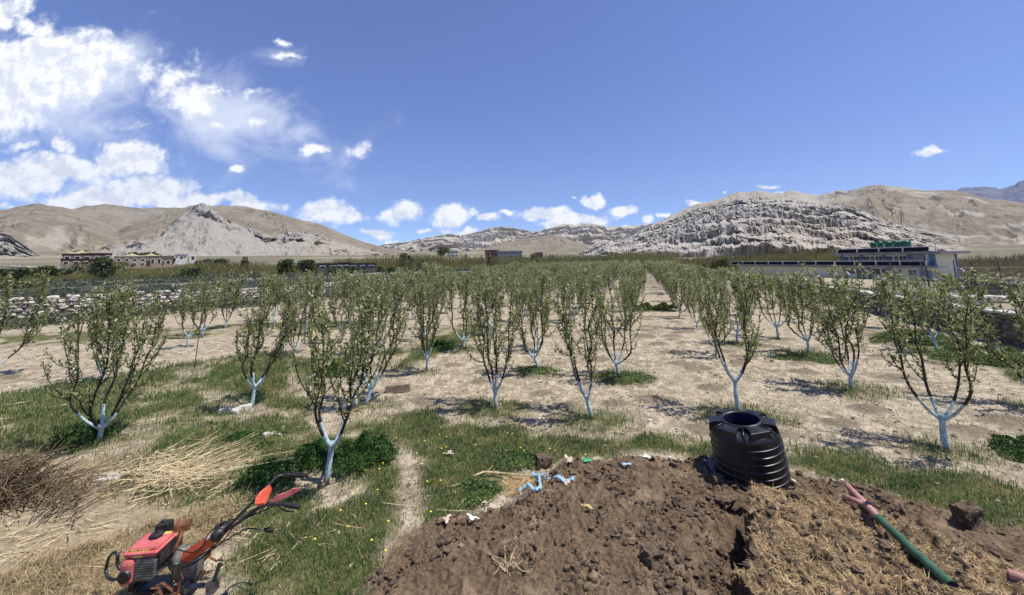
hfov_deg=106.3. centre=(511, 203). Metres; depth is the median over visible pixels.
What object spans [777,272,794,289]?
apple tree
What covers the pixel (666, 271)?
apple tree
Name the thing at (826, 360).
clover clump
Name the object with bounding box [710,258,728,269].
round tree
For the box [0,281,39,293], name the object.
shrub
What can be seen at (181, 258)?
stone house
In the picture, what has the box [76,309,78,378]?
wooden stake
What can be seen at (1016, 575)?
clay pipe
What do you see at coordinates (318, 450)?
clover clump
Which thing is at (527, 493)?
soil lump
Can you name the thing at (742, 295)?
apple tree
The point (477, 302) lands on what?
apple tree
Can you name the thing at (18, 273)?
shrub
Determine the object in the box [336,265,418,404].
apple tree
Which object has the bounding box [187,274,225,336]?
apple tree
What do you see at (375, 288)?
apple tree
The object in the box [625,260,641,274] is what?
apple tree
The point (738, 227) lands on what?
cliff
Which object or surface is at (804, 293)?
apple tree
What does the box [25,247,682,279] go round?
willow thicket
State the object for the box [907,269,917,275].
window
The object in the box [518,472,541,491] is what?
rag strip
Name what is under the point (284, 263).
round tree
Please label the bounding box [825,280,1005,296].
scrub
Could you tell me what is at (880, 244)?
roof water tank
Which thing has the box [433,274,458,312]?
apple tree
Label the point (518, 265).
apple tree
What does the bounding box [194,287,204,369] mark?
wooden stake
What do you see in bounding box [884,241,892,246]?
roof water tank
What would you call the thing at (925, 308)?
apple tree
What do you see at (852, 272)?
window
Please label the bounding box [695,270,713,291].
apple tree
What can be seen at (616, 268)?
apple tree
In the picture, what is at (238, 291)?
apple tree
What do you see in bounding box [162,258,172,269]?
stone house
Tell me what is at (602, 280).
apple tree
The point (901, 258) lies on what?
window
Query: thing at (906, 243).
roof water tank
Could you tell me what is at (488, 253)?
red building
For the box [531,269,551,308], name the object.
apple tree
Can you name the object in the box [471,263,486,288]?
apple tree
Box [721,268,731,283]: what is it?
apple tree
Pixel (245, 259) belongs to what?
poplar tree
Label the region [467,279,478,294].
apple tree
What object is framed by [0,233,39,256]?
hill
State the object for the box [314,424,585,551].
dandelion flowers
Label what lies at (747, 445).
water tank
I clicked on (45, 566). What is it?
dead grass
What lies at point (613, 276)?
apple tree
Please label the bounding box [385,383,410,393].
concrete block
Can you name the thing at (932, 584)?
soil mound
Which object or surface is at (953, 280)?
apple tree
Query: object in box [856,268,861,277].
door
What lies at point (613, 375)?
clover clump
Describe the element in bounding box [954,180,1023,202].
distant mountain
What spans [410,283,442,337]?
apple tree
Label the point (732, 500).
soil lump
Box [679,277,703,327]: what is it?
apple tree
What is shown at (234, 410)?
stone
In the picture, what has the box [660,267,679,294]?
apple tree
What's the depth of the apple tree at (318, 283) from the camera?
16.71 m
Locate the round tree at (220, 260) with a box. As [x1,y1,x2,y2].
[211,258,228,270]
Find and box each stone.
[218,406,233,413]
[230,407,241,414]
[238,403,251,411]
[336,402,346,409]
[347,394,359,405]
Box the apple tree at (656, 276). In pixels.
[654,269,661,289]
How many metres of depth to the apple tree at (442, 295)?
17.59 m
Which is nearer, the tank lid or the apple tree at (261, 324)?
the tank lid
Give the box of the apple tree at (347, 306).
[337,268,363,324]
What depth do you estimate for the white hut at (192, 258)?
198.59 m
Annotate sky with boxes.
[0,0,1023,245]
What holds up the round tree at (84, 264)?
on the ground at (574, 518)
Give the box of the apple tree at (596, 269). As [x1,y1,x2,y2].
[588,267,601,301]
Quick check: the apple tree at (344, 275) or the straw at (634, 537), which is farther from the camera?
the apple tree at (344, 275)
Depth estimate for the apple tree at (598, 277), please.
28.90 m
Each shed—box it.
[316,263,335,273]
[350,263,376,272]
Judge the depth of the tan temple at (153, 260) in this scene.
144.19 m
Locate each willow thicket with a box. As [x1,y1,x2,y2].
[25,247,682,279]
[607,248,850,270]
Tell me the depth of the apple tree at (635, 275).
24.39 m
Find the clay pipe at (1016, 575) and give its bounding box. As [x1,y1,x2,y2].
[1008,568,1023,581]
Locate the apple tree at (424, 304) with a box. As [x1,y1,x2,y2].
[406,273,448,371]
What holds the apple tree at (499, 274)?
on the ground at (574, 518)
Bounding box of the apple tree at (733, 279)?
[729,270,747,313]
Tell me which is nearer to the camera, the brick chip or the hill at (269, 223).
the brick chip
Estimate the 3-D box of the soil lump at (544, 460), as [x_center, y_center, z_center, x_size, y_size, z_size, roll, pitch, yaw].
[0.470,3.789,5.651,0.267,0.173,0.236,-1,-8,0]
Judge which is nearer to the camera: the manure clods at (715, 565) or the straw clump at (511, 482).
the manure clods at (715, 565)
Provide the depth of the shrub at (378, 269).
110.40 m
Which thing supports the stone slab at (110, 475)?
on the ground at (574, 518)
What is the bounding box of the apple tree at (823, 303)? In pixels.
[819,296,843,333]
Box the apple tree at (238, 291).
[215,270,251,327]
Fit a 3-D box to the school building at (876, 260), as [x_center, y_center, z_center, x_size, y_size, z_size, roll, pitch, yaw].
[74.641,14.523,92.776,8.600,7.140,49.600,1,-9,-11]
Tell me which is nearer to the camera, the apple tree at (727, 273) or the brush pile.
the brush pile
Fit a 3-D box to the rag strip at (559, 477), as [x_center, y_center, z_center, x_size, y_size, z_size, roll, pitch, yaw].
[0.693,3.708,5.176,0.308,0.089,0.113,-4,-9,22]
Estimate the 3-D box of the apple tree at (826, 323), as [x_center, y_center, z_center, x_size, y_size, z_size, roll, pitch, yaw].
[7.637,2.836,8.928,1.506,3.055,1.392,-1,-8,0]
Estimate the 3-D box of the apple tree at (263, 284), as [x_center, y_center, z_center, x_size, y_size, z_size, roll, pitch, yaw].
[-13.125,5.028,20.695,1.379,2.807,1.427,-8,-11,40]
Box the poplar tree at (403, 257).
[398,253,407,266]
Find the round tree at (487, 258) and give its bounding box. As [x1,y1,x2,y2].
[485,257,493,265]
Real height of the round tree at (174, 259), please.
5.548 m
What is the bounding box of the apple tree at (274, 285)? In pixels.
[263,274,286,323]
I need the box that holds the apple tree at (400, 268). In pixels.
[394,266,410,298]
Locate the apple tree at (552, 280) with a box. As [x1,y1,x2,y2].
[541,270,558,296]
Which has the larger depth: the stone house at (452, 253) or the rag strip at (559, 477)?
the stone house at (452, 253)
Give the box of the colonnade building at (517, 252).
[497,250,522,259]
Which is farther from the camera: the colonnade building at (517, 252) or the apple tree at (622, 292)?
the colonnade building at (517, 252)
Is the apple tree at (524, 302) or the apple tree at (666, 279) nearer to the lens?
the apple tree at (524, 302)
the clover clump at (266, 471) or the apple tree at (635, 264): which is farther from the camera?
the apple tree at (635, 264)
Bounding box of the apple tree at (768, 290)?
[760,277,780,307]
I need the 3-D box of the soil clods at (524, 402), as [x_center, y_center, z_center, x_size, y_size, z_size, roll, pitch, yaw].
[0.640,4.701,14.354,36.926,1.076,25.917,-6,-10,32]
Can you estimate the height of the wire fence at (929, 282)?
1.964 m
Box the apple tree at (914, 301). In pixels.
[907,286,950,332]
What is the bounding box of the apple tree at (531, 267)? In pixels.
[526,260,538,278]
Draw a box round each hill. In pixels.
[0,203,121,253]
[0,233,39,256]
[55,203,432,255]
[76,204,179,227]
[118,205,408,252]
[380,226,535,251]
[467,235,590,251]
[525,223,654,244]
[653,185,1023,245]
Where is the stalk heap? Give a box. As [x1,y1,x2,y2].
[99,431,294,503]
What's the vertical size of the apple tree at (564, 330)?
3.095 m
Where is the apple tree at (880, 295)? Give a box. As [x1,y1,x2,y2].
[872,279,897,324]
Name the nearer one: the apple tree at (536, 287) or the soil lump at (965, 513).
the soil lump at (965, 513)
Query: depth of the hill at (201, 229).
627.62 m
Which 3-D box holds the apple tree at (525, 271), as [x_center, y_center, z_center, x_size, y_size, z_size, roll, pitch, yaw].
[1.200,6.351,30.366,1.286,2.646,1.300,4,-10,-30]
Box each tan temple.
[114,253,147,271]
[142,253,162,269]
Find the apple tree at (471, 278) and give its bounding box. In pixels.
[460,271,475,284]
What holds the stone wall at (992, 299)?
on the ground at (574, 518)
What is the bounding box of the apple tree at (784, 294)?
[774,285,795,304]
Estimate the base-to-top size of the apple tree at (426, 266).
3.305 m
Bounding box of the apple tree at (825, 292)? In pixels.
[813,283,831,308]
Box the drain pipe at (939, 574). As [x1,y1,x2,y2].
[842,483,959,590]
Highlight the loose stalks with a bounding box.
[0,380,492,594]
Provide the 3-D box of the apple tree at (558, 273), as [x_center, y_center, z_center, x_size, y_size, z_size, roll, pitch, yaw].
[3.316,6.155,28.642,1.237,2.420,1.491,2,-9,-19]
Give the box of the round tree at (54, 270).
[28,265,61,279]
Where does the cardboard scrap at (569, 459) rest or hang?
on the ground at (574, 518)
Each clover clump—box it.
[42,417,116,451]
[216,429,262,444]
[227,457,304,487]
[257,440,277,447]
[289,438,340,472]
[314,358,352,376]
[323,426,403,479]
[429,338,455,350]
[455,475,507,509]
[487,446,562,471]
[514,365,563,375]
[583,371,662,384]
[635,301,659,309]
[654,302,677,308]
[767,352,845,365]
[862,329,974,346]
[915,341,1023,368]
[983,430,1023,462]
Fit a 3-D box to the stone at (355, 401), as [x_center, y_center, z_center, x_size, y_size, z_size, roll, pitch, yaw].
[-3.430,4.243,8.302,0.215,0.170,0.291,-1,-8,0]
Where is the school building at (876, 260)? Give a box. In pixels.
[729,245,970,280]
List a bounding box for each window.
[847,268,855,273]
[863,256,869,260]
[871,268,880,274]
[875,256,881,261]
[886,256,892,260]
[899,256,906,261]
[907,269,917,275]
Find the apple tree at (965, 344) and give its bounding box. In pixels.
[851,267,1006,452]
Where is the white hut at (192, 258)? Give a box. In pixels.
[189,255,195,263]
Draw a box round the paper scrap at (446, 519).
[439,514,451,523]
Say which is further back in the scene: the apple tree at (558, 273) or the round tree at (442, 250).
the round tree at (442, 250)
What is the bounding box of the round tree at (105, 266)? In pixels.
[87,257,116,277]
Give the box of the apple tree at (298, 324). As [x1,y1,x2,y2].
[281,290,322,353]
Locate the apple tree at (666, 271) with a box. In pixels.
[660,264,693,310]
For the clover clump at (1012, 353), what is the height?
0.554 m
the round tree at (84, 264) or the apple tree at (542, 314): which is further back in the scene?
the round tree at (84, 264)
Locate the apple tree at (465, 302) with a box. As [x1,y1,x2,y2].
[440,267,484,347]
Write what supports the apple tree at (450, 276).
on the ground at (574, 518)
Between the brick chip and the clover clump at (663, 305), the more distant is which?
the clover clump at (663, 305)
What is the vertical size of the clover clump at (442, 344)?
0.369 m
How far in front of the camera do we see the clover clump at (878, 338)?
13.20 m
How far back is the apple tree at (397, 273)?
22.33 m
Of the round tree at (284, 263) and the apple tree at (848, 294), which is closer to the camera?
the apple tree at (848, 294)
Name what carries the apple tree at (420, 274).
on the ground at (574, 518)
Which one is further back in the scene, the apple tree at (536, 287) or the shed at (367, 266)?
the shed at (367, 266)
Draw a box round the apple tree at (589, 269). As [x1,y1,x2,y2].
[572,263,592,308]
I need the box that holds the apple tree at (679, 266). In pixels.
[676,263,689,283]
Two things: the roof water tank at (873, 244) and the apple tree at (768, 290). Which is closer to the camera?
the apple tree at (768, 290)
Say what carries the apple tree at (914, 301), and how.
on the ground at (574, 518)
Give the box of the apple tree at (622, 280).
[616,275,640,311]
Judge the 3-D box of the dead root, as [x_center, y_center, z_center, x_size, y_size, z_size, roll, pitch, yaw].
[-0.042,3.457,3.728,0.517,0.089,0.354,-1,-8,0]
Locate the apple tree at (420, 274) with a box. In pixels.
[402,268,424,310]
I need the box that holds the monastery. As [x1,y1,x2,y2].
[62,250,102,258]
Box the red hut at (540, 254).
[535,252,542,257]
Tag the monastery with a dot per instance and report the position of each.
(78, 255)
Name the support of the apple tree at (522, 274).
on the ground at (574, 518)
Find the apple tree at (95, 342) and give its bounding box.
[75,284,141,380]
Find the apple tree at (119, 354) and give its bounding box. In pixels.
[39,270,175,442]
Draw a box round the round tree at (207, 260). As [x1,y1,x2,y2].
[194,258,213,270]
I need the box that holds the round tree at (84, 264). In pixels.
[71,261,131,274]
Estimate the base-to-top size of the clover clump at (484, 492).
0.150 m
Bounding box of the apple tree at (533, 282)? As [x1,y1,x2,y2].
[526,275,556,351]
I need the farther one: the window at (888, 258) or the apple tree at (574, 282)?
the window at (888, 258)
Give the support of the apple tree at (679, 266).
on the ground at (574, 518)
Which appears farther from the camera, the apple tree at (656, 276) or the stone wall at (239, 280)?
the stone wall at (239, 280)
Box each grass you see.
[0,333,1023,594]
[0,333,1023,594]
[0,479,255,594]
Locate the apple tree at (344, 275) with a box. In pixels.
[337,269,351,307]
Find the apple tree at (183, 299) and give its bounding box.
[172,282,214,346]
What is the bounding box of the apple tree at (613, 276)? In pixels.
[604,266,615,286]
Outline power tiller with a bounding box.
[104,472,308,594]
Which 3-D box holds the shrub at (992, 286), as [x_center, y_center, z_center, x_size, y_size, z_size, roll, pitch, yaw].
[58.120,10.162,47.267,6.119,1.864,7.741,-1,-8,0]
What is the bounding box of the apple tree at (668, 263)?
[656,259,672,294]
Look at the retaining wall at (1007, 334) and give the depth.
13.66 m
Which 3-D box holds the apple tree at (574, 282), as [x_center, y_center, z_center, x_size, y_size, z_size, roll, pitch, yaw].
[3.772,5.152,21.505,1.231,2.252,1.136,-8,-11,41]
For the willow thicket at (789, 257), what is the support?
on the ground at (574, 518)
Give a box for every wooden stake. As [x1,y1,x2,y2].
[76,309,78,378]
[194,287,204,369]
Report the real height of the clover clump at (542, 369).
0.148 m
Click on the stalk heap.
(171, 474)
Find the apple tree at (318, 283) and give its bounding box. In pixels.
[290,269,328,334]
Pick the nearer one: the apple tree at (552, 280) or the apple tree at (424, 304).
the apple tree at (424, 304)
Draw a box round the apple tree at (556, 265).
[548,261,559,283]
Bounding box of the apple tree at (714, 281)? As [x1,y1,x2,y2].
[705,272,718,297]
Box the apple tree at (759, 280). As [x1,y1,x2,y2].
[749,272,766,296]
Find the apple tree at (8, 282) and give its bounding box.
[0,270,53,363]
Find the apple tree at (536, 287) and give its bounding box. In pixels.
[523,278,541,315]
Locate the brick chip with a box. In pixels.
[458,543,464,547]
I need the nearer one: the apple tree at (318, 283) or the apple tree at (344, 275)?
the apple tree at (318, 283)
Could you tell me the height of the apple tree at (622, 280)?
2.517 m
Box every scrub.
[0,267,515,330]
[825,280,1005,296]
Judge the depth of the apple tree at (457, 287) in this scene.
24.97 m
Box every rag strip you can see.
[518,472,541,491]
[553,474,574,482]
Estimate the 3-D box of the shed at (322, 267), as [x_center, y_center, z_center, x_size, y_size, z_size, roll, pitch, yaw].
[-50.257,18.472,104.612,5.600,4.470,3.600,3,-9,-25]
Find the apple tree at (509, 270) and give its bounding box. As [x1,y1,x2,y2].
[505,265,515,273]
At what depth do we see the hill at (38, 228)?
828.22 m
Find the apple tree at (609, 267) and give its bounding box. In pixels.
[595,263,611,291]
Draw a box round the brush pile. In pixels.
[0,436,149,526]
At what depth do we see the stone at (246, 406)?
8.01 m
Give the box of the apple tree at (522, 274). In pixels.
[508,272,525,297]
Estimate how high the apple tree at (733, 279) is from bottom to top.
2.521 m
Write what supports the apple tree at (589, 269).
on the ground at (574, 518)
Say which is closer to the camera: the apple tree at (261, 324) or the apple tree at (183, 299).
the apple tree at (261, 324)
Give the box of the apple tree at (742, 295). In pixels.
[683,263,769,410]
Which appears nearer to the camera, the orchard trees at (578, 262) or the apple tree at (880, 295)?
the apple tree at (880, 295)
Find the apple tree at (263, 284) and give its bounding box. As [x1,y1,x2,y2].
[252,271,285,320]
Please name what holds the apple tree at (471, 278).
on the ground at (574, 518)
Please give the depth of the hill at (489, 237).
2209.03 m
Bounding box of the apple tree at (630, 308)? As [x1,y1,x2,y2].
[584,266,646,372]
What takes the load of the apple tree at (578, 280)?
on the ground at (574, 518)
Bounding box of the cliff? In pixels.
[578,199,979,256]
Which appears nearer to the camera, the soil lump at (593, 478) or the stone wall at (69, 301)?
the soil lump at (593, 478)
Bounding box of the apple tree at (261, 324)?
[219,280,301,407]
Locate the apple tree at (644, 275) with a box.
[624,259,648,296]
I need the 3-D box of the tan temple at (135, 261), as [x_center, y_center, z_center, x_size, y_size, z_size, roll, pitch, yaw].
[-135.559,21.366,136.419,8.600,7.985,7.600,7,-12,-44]
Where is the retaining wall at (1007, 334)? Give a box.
[711,269,1023,347]
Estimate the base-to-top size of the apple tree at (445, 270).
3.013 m
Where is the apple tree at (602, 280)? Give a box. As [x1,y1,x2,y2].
[596,266,608,292]
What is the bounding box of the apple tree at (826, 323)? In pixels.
[789,260,876,388]
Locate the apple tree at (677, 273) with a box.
[663,270,680,302]
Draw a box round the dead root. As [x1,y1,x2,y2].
[488,542,534,573]
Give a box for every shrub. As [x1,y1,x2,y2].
[0,268,30,280]
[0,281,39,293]
[177,268,201,277]
[326,265,361,273]
[376,267,385,271]
[385,267,405,271]
[949,278,1016,294]
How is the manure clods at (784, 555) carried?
on the ground at (574, 518)
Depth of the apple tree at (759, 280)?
25.49 m
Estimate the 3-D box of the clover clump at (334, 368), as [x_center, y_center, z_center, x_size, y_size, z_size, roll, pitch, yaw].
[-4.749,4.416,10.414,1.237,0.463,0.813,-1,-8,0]
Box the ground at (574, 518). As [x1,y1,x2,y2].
[0,244,1023,594]
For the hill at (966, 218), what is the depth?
597.70 m
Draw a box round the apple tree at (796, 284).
[773,271,826,352]
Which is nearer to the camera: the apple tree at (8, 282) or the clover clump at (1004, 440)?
the clover clump at (1004, 440)
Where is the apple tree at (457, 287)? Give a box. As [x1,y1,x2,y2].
[454,278,465,307]
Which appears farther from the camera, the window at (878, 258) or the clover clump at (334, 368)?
the window at (878, 258)
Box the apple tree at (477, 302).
[455,277,530,409]
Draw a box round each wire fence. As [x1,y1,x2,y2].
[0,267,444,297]
[841,278,942,292]
[889,260,1023,311]
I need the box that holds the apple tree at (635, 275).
[618,261,643,294]
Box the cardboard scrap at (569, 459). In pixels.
[564,454,572,462]
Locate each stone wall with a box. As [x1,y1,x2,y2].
[0,265,59,268]
[0,277,424,321]
[172,277,339,286]
[948,293,1022,302]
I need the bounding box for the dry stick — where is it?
[473,471,522,476]
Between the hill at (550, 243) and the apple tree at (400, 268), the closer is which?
the apple tree at (400, 268)
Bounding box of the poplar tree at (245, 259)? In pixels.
[240,257,248,270]
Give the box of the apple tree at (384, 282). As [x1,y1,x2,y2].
[359,266,406,353]
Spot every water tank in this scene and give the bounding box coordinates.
[709,408,790,490]
[870,241,876,247]
[877,241,883,247]
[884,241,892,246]
[893,240,900,246]
[902,240,911,246]
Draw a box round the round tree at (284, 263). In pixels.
[276,258,294,273]
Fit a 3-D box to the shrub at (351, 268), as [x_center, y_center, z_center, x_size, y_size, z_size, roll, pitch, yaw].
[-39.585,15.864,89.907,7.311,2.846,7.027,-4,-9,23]
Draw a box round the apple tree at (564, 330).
[546,261,607,419]
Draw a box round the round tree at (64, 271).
[60,267,72,274]
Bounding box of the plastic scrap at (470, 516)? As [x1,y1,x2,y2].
[467,513,479,519]
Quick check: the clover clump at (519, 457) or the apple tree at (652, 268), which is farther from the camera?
the apple tree at (652, 268)
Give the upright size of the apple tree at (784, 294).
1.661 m
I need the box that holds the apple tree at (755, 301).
[736,279,762,322]
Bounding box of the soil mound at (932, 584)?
[349,454,1023,594]
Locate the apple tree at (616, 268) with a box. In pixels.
[605,261,619,279]
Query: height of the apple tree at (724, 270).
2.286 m
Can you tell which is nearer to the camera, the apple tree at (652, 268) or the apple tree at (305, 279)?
the apple tree at (305, 279)
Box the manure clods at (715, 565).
[705,539,731,594]
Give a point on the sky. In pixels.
(375, 122)
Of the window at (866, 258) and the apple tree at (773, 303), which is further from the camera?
the window at (866, 258)
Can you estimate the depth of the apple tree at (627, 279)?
22.18 m
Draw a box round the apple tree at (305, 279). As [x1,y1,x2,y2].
[302,274,321,307]
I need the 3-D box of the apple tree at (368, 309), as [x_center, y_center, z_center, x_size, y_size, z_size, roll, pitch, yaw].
[-2.426,2.472,5.372,1.345,2.998,1.335,-1,-8,0]
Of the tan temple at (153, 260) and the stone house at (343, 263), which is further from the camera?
the tan temple at (153, 260)
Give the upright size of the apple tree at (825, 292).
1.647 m
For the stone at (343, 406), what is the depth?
7.98 m
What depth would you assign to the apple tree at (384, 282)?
12.81 m
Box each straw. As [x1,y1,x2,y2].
[368,457,1022,594]
[731,479,1023,594]
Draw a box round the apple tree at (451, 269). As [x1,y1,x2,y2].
[448,266,457,275]
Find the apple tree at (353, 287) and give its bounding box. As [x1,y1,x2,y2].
[327,268,365,342]
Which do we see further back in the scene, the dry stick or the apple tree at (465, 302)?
the apple tree at (465, 302)
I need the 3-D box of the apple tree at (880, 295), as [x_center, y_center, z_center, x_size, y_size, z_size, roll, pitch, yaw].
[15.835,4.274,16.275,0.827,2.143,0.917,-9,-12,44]
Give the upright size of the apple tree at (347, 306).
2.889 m
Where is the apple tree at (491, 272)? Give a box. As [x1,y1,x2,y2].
[485,266,496,285]
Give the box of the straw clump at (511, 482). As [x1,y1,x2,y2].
[499,474,548,497]
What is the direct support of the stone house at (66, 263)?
on the ground at (574, 518)
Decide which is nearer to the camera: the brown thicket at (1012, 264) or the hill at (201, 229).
the brown thicket at (1012, 264)
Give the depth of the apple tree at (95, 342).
10.05 m
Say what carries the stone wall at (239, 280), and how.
on the ground at (574, 518)
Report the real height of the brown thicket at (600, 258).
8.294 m
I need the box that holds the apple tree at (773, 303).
[749,265,799,338]
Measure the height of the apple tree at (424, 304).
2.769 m
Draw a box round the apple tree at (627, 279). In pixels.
[619,274,630,300]
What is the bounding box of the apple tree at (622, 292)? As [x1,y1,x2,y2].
[613,282,639,328]
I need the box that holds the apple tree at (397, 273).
[378,267,402,314]
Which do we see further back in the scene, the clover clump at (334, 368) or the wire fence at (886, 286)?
the wire fence at (886, 286)
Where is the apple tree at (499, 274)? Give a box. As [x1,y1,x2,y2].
[479,267,505,312]
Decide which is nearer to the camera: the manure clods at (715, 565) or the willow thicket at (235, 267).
the manure clods at (715, 565)
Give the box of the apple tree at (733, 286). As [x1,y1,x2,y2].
[715,272,758,341]
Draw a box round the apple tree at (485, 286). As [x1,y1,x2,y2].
[469,269,501,333]
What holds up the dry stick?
on the ground at (574, 518)
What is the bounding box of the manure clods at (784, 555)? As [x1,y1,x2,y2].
[746,499,1018,594]
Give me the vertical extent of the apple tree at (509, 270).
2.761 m
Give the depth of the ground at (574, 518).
6.24 m
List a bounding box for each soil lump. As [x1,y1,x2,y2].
[517,488,531,503]
[535,452,552,469]
[590,475,596,482]
[639,538,664,570]
[711,472,724,485]
[712,491,747,510]
[948,499,986,532]
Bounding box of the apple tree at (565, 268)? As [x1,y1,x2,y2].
[561,263,575,290]
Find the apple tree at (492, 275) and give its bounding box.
[481,270,498,298]
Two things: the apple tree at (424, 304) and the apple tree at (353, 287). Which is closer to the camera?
the apple tree at (424, 304)
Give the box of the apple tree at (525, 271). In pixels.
[519,267,533,279]
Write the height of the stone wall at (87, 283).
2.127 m
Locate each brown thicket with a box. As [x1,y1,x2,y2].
[294,252,833,269]
[958,253,1023,278]
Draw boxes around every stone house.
[60,259,100,272]
[83,253,112,258]
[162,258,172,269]
[174,254,187,264]
[335,262,351,265]
[447,251,457,258]
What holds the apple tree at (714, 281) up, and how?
on the ground at (574, 518)
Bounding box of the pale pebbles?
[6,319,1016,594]
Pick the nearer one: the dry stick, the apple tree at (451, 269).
the dry stick
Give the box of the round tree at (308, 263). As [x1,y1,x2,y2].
[295,259,316,273]
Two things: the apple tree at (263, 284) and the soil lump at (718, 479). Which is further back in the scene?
the apple tree at (263, 284)
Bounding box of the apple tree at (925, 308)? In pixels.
[898,272,957,350]
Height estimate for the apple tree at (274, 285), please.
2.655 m
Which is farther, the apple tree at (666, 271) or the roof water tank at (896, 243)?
the roof water tank at (896, 243)
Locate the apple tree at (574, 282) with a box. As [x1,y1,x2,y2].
[568,276,588,313]
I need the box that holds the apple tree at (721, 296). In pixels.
[688,280,736,354]
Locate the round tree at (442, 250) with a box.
[436,247,450,255]
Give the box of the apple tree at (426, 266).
[421,260,443,299]
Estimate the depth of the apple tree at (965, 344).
6.13 m
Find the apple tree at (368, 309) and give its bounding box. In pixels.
[290,273,387,484]
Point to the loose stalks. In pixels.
(46, 545)
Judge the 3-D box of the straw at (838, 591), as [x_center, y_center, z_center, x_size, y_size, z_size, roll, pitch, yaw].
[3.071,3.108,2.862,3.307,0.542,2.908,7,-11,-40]
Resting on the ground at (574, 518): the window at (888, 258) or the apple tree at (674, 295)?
the apple tree at (674, 295)
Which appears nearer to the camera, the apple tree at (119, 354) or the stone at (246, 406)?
the apple tree at (119, 354)
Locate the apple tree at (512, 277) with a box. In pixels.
[502,270,518,305]
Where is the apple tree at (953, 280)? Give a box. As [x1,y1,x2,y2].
[931,268,1023,383]
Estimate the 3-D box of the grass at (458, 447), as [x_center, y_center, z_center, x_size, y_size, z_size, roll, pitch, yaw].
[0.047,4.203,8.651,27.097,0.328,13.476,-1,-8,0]
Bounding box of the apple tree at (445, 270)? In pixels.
[439,263,450,280]
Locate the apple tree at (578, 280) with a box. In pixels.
[560,268,587,319]
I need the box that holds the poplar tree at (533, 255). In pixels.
[530,253,538,262]
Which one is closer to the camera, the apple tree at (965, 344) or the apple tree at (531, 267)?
the apple tree at (965, 344)
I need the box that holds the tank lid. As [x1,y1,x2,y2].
[707,455,792,490]
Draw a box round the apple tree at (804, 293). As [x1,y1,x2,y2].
[789,291,812,322]
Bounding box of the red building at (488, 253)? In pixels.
[485,250,498,259]
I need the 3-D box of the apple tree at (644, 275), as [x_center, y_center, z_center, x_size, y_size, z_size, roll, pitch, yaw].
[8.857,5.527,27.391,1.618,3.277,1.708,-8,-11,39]
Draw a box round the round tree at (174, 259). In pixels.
[165,255,175,264]
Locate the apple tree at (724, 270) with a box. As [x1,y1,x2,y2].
[712,267,727,281]
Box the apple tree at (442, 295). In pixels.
[423,272,448,328]
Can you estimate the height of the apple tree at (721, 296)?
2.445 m
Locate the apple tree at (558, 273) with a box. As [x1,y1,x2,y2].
[549,270,562,299]
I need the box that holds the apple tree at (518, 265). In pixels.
[510,261,520,279]
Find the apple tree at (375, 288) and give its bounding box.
[372,274,394,329]
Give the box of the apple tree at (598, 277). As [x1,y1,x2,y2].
[588,265,602,299]
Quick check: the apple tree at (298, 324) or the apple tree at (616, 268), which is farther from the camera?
the apple tree at (616, 268)
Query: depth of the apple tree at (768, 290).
22.90 m
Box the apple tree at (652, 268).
[649,263,657,276]
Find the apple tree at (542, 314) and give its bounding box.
[504,266,556,367]
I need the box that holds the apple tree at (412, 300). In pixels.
[404,283,423,319]
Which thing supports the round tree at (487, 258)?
on the ground at (574, 518)
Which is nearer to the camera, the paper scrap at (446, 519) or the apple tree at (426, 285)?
the paper scrap at (446, 519)
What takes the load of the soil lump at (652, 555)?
on the ground at (574, 518)
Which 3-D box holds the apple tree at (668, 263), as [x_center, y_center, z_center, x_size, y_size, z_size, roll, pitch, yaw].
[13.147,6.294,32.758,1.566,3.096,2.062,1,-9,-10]
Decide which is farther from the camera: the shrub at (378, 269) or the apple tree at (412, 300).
the shrub at (378, 269)
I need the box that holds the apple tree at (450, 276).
[446,271,459,301]
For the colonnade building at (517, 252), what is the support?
on the ground at (574, 518)
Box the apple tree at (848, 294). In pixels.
[839,282,859,314]
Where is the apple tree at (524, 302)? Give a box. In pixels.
[512,280,526,320]
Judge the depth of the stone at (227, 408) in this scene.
7.94 m
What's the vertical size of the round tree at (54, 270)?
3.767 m
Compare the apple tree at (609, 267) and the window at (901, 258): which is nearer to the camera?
the apple tree at (609, 267)
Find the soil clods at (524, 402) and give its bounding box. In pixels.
[0,306,1023,594]
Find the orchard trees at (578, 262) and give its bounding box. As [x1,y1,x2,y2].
[545,260,695,268]
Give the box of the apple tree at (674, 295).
[668,275,696,317]
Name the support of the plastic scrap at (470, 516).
on the ground at (574, 518)
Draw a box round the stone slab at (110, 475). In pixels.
[92,472,127,482]
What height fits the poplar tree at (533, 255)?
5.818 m
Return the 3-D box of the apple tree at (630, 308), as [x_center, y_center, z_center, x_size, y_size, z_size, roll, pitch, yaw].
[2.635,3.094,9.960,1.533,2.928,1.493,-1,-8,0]

